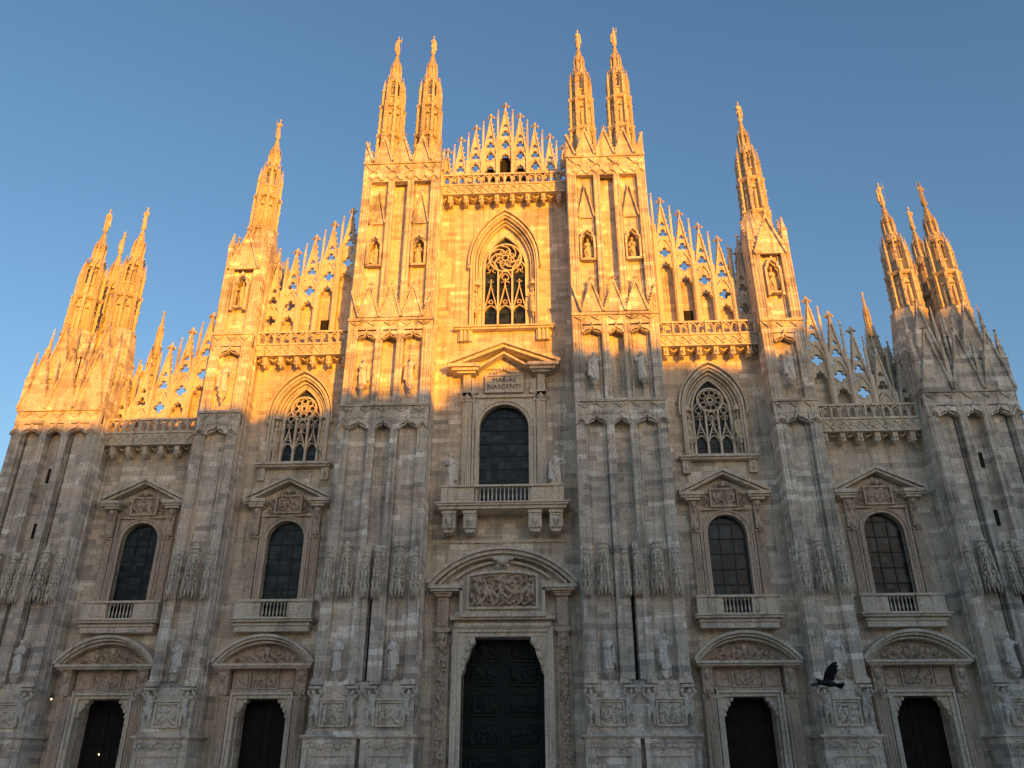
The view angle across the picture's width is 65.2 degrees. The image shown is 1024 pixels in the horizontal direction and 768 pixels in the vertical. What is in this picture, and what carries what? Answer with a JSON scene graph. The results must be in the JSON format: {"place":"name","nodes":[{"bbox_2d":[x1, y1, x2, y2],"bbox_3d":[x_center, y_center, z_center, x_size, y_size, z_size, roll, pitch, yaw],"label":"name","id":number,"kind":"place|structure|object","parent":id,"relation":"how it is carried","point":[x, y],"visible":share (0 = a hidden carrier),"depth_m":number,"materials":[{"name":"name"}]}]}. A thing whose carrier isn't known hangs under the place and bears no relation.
{"place":"outdoors","nodes":[
{"label":"outdoors","id":0,"kind":"place"},
{"bbox_2d":[0,0,1023,472],"label":"sky","id":1,"kind":"structure","parent":0,"point":[172,108],"materials":[{"name":"blue"}]},
{"bbox_2d":[810,662,844,688],"bbox_3d":[5.304,4.979,13.650,0.590,0.418,0.508,-18,-31,33],"label":"pigeon","id":2,"kind":"object","parent":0,"point":[830,672],"visible":1,"depth_m":13.54,"materials":[{"name":"black"}]},
{"label":"piazza ground","id":3,"kind":"structure","parent":0,"visible":0},
{"bbox_2d":[0,43,1023,767],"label":"cathedral","id":4,"kind":"structure","parent":3,"relation":"on","point":[502,587],"depth_m":51.99,"materials":[{"name":"stone"}]},
{"bbox_2d":[9,639,25,673],"bbox_3d":[-29.709,16.420,48.186,0.665,2.000,0.510,-1,-26,3],"label":"statue","id":5,"kind":"object","parent":4,"relation":"on","point":[19,651],"visible":1,"depth_m":48.02,"materials":[{"name":"stone"}]},
{"bbox_2d":[30,524,36,538],"bbox_3d":[-31.304,9.656,52.427,0.220,1.000,0.100,-1,-26,3],"label":"slit window","id":6,"kind":"structure","parent":4,"relation":"in","point":[35,525],"depth_m":52.38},
{"bbox_2d":[45,469,51,482],"bbox_3d":[-31.304,6.228,54.066,0.220,1.000,0.100,-1,-26,3],"label":"slit window","id":7,"kind":"structure","parent":4,"relation":"in","point":[49,470],"depth_m":54.01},
{"bbox_2d":[97,712,107,754],"bbox_3d":[-24.936,21.300,48.794,0.296,2.445,0.296,-1,-26,3],"label":"lamp","id":8,"kind":"object","parent":4,"relation":"hanging from","point":[99,751],"visible":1,"depth_m":48.60,"materials":[{"name":"grey metal"}]},
{"bbox_2d":[103,209,112,230],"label":"statue","id":9,"kind":"object","parent":4,"relation":"on","point":[107,224],"visible":1,"depth_m":65.21,"materials":[{"name":"stone"}]},
{"bbox_2d":[118,231,126,253],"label":"statue","id":10,"kind":"object","parent":4,"relation":"on","point":[121,245],"visible":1,"depth_m":68.14,"materials":[{"name":"stone"}]},
{"bbox_2d":[72,477,182,634],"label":"window","id":11,"kind":"structure","parent":4,"relation":"in","point":[136,607],"depth_m":52.77,"materials":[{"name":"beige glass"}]},
{"bbox_2d":[142,207,149,228],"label":"statue","id":12,"kind":"object","parent":4,"relation":"on","point":[145,218],"visible":1,"depth_m":65.14,"materials":[{"name":"stone"}]},
{"bbox_2d":[168,638,182,673],"bbox_3d":[-19.986,16.201,47.728,0.756,2.000,0.495,-1,-26,3],"label":"statue","id":13,"kind":"object","parent":4,"relation":"on","point":[176,657],"visible":1,"depth_m":47.55,"materials":[{"name":"stone"}]},
{"bbox_2d":[215,363,231,392],"bbox_3d":[-20.028,-0.449,55.688,0.966,2.258,0.543,-1,-26,3],"label":"statue","id":14,"kind":"object","parent":4,"relation":"on","point":[221,383],"visible":1,"depth_m":55.46,"materials":[{"name":"stone"}]},
{"bbox_2d":[234,282,246,304],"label":"statue","id":15,"kind":"object","parent":4,"relation":"on","point":[240,296],"visible":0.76,"depth_m":59.19,"materials":[{"name":"stone"}]},
{"bbox_2d":[271,424,280,445],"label":"statue","id":16,"kind":"object","parent":4,"relation":"on","point":[275,437],"visible":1,"depth_m":56.04,"materials":[{"name":"stone"}]},
{"bbox_2d":[275,118,282,137],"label":"statue","id":17,"kind":"object","parent":4,"relation":"on","point":[280,124],"visible":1,"depth_m":69.11,"materials":[{"name":"stone"}]},
{"bbox_2d":[227,475,330,633],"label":"window","id":18,"kind":"structure","parent":4,"relation":"in","point":[287,604],"depth_m":52.33,"materials":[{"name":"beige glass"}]},
{"bbox_2d":[254,370,333,481],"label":"traceried window","id":19,"kind":"structure","parent":4,"relation":"in","point":[303,416],"depth_m":56.62,"materials":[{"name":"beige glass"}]},
{"bbox_2d":[318,423,324,443],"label":"statue","id":20,"kind":"object","parent":4,"relation":"on","point":[321,434],"visible":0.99,"depth_m":55.90,"materials":[{"name":"stone"}]},
{"bbox_2d":[331,636,343,671],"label":"statue","id":21,"kind":"object","parent":4,"relation":"on","point":[338,647],"visible":1,"depth_m":46.57,"materials":[{"name":"stone"}]},
{"bbox_2d":[358,357,369,387],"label":"statue","id":22,"kind":"object","parent":4,"relation":"on","point":[364,375],"visible":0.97,"depth_m":54.67,"materials":[{"name":"stone"}]},
{"bbox_2d":[369,245,379,263],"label":"statue","id":23,"kind":"object","parent":4,"relation":"on","point":[374,258],"visible":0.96,"depth_m":59.34,"materials":[{"name":"stone"}]},
{"bbox_2d":[387,635,398,670],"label":"statue","id":24,"kind":"object","parent":4,"relation":"on","point":[393,654],"visible":1,"depth_m":46.39,"materials":[{"name":"stone"}]},
{"bbox_2d":[394,37,401,55],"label":"statue","id":25,"kind":"object","parent":4,"relation":"on","point":[397,45],"visible":1,"depth_m":70.79,"materials":[{"name":"stone"}]},
{"bbox_2d":[403,356,417,383],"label":"statue","id":26,"kind":"object","parent":4,"relation":"on","point":[408,375],"visible":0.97,"depth_m":54.53,"materials":[{"name":"stone"}]},
{"bbox_2d":[413,243,422,262],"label":"statue","id":27,"kind":"object","parent":4,"relation":"on","point":[418,250],"visible":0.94,"depth_m":59.24,"materials":[{"name":"stone"}]},
{"bbox_2d":[431,36,436,52],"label":"statue","id":28,"kind":"object","parent":4,"relation":"on","point":[434,45],"visible":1,"depth_m":70.58,"materials":[{"name":"stone"}]},
{"bbox_2d":[444,452,457,483],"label":"statue","id":29,"kind":"object","parent":4,"relation":"on","point":[450,471],"visible":0.94,"depth_m":52.81,"materials":[{"name":"stone"}]},
{"bbox_2d":[474,289,480,306],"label":"statue","id":30,"kind":"object","parent":4,"relation":"on","point":[477,300],"visible":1,"depth_m":60.00,"materials":[{"name":"stone"}]},
{"bbox_2d":[434,340,569,543],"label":"window","id":31,"kind":"structure","parent":4,"relation":"in","point":[504,478],"depth_m":54.93,"materials":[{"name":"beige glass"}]},
{"bbox_2d":[453,209,554,342],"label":"traceried window","id":32,"kind":"structure","parent":4,"relation":"in","point":[505,292],"depth_m":61.14,"materials":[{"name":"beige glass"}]},
{"bbox_2d":[528,288,534,305],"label":"statue","id":33,"kind":"object","parent":4,"relation":"on","point":[532,297],"visible":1,"depth_m":59.84,"materials":[{"name":"stone"}]},
{"bbox_2d":[548,450,563,481],"bbox_3d":[2.886,5.507,52.694,1.068,2.494,0.591,-1,-26,3],"label":"statue","id":34,"kind":"object","parent":4,"relation":"on","point":[554,472],"visible":0.91,"depth_m":52.48,"materials":[{"name":"stone"}]},
{"bbox_2d":[575,30,580,46],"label":"statue","id":35,"kind":"object","parent":4,"relation":"on","point":[577,39],"visible":1,"depth_m":70.01,"materials":[{"name":"stone"}]},
{"bbox_2d":[583,238,593,257],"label":"statue","id":36,"kind":"object","parent":4,"relation":"on","point":[588,250],"visible":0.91,"depth_m":58.62,"materials":[{"name":"stone"}]},
{"bbox_2d":[588,352,601,378],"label":"statue","id":37,"kind":"object","parent":4,"relation":"on","point":[593,368],"visible":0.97,"depth_m":53.95,"materials":[{"name":"stone"}]},
{"bbox_2d":[603,634,616,669],"bbox_3d":[5.598,15.372,45.994,0.756,2.000,0.498,-1,-26,3],"label":"statue","id":38,"kind":"object","parent":4,"relation":"on","point":[609,658],"visible":1,"depth_m":45.80,"materials":[{"name":"stone"}]},
{"bbox_2d":[610,28,616,44],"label":"statue","id":39,"kind":"object","parent":4,"relation":"on","point":[613,37],"visible":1,"depth_m":69.89,"materials":[{"name":"stone"}]},
{"bbox_2d":[628,237,636,255],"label":"statue","id":40,"kind":"object","parent":4,"relation":"on","point":[632,244],"visible":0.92,"depth_m":58.49,"materials":[{"name":"stone"}]},
{"bbox_2d":[635,351,647,381],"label":"statue","id":41,"kind":"object","parent":4,"relation":"on","point":[641,359],"visible":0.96,"depth_m":53.82,"materials":[{"name":"stone"}]},
{"bbox_2d":[659,633,673,669],"bbox_3d":[8.793,15.306,45.855,0.856,2.000,0.481,-1,-26,3],"label":"statue","id":42,"kind":"object","parent":4,"relation":"on","point":[664,657],"visible":1,"depth_m":45.66,"materials":[{"name":"stone"}]},
{"bbox_2d":[687,416,693,436],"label":"statue","id":43,"kind":"object","parent":4,"relation":"on","point":[690,430],"visible":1,"depth_m":54.69,"materials":[{"name":"stone"}]},
{"bbox_2d":[678,361,759,473],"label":"traceried window","id":44,"kind":"structure","parent":4,"relation":"in","point":[714,438],"depth_m":55.27,"materials":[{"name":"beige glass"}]},
{"bbox_2d":[676,467,785,629],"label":"window","id":45,"kind":"structure","parent":4,"relation":"in","point":[728,602],"depth_m":50.98,"materials":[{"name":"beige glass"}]},
{"bbox_2d":[734,415,742,436],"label":"statue","id":46,"kind":"object","parent":4,"relation":"on","point":[738,428],"visible":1,"depth_m":54.55,"materials":[{"name":"stone"}]},
{"bbox_2d":[735,102,742,120],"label":"statue","id":47,"kind":"object","parent":4,"relation":"on","point":[738,109],"visible":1,"depth_m":67.23,"materials":[{"name":"stone"}]},
{"bbox_2d":[768,266,780,290],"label":"statue","id":48,"kind":"object","parent":4,"relation":"on","point":[774,281],"visible":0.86,"depth_m":57.33,"materials":[{"name":"stone"}]},
{"bbox_2d":[783,349,798,379],"bbox_3d":[18.700,-1.314,53.877,0.966,2.258,0.535,-1,-26,3],"label":"statue","id":49,"kind":"object","parent":4,"relation":"on","point":[789,368],"visible":1,"depth_m":53.65,"materials":[{"name":"stone"}]},
{"bbox_2d":[831,633,846,669],"bbox_3d":[18.742,15.338,45.923,0.756,2.000,0.498,-1,-26,3],"label":"statue","id":50,"kind":"object","parent":4,"relation":"on","point":[839,657],"visible":0.94,"depth_m":45.75,"materials":[{"name":"stone"}]},
{"bbox_2d":[876,182,885,204],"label":"statue","id":51,"kind":"object","parent":4,"relation":"on","point":[880,199],"visible":1,"depth_m":62.39,"materials":[{"name":"stone"}]},
{"bbox_2d":[833,464,954,628],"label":"window","id":52,"kind":"structure","parent":4,"relation":"in","point":[885,597],"depth_m":50.51,"materials":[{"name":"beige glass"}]},
{"bbox_2d":[906,207,915,228],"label":"statue","id":53,"kind":"object","parent":4,"relation":"on","point":[910,214],"visible":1,"depth_m":65.06,"materials":[{"name":"stone"}]},
{"bbox_2d":[917,182,926,205],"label":"statue","id":54,"kind":"object","parent":4,"relation":"on","point":[921,194],"visible":1,"depth_m":62.22,"materials":[{"name":"stone"}]},
{"bbox_2d":[978,452,985,466],"bbox_3d":[30.054,4.859,51.204,0.220,1.000,0.100,-1,-26,3],"label":"slit window","id":55,"kind":"structure","parent":4,"relation":"in","point":[980,455],"depth_m":51.16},
{"bbox_2d":[993,510,1000,525],"bbox_3d":[30.054,8.288,49.565,0.220,1.000,0.100,-1,-26,3],"label":"slit window","id":56,"kind":"structure","parent":4,"relation":"in","point":[996,515],"depth_m":49.52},
{"bbox_2d":[1003,632,1022,668],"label":"statue","id":57,"kind":"object","parent":4,"relation":"on","point":[1011,656],"visible":1,"depth_m":45.29,"materials":[{"name":"stone"}]}
]}

